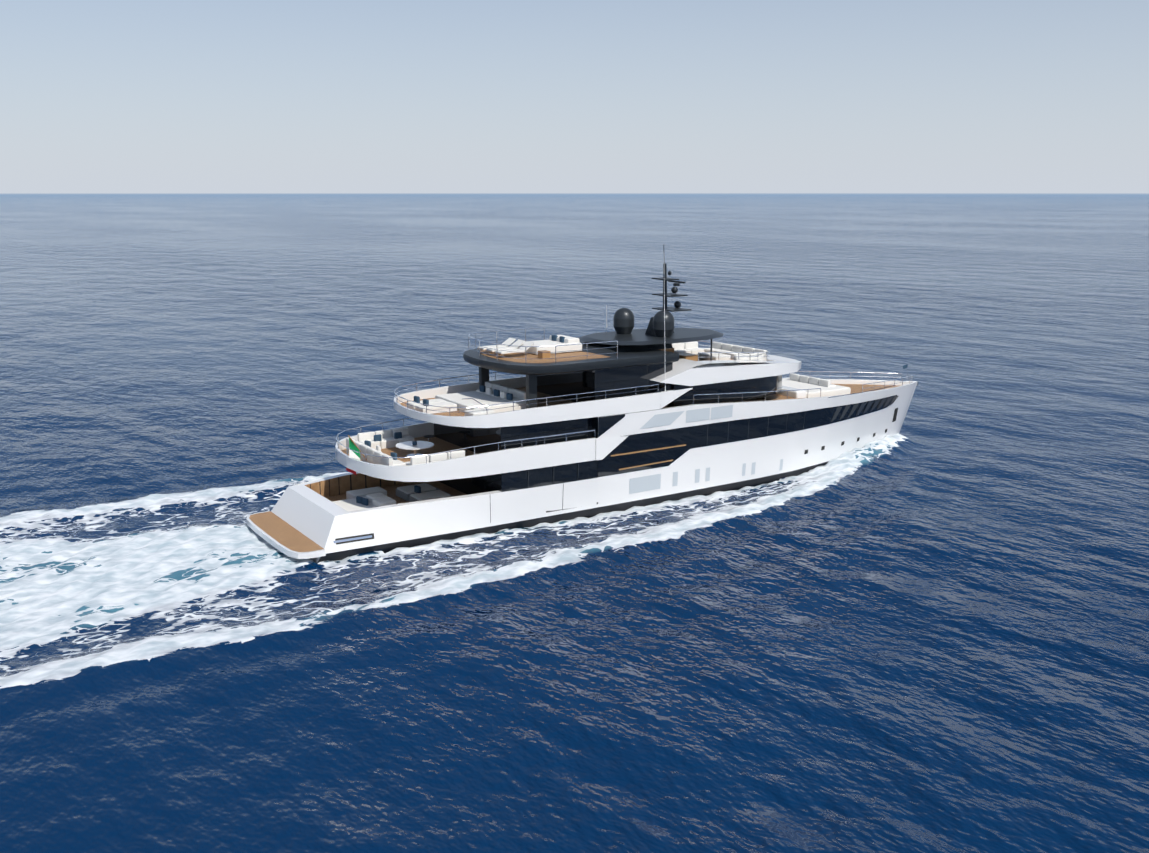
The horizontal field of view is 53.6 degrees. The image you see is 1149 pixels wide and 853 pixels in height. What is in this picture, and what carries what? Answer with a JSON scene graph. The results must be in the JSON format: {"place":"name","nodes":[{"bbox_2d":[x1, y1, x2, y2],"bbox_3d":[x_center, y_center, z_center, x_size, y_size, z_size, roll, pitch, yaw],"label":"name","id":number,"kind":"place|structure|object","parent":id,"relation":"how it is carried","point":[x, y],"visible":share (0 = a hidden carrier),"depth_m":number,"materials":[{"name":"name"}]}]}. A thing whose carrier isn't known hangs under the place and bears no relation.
{"place":"outdoors","nodes":[
{"label":"outdoors","id":0,"kind":"place"},
{"bbox_2d":[0,193,1148,852],"bbox_3d":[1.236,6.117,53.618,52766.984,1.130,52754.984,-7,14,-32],"label":"sea","id":1,"kind":"structure","parent":0,"point":[926,629],"depth_m":53.39,"materials":[{"name":"liquid"}]},
{"bbox_2d":[246,244,917,561],"bbox_3d":[4.522,-3.117,67.308,47.180,15.101,9.060,-7,14,-32],"label":"yacht","id":2,"kind":"object","parent":1,"relation":"on","point":[624,416],"visible":1,"depth_m":61.81,"materials":[{"name":"white paint"}]},
{"bbox_2d":[346,438,360,475],"bbox_3d":[-11.279,1.495,57.802,0.736,2.101,0.322,-7,14,-32],"label":"flag","id":3,"kind":"object","parent":2,"relation":"attached to","point":[354,454],"visible":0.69,"depth_m":57.79,"materials":[{"name":"multicoloured fabric"}]},
{"bbox_2d":[0,0,1148,192],"label":"sky","id":4,"kind":"structure","parent":0,"point":[97,96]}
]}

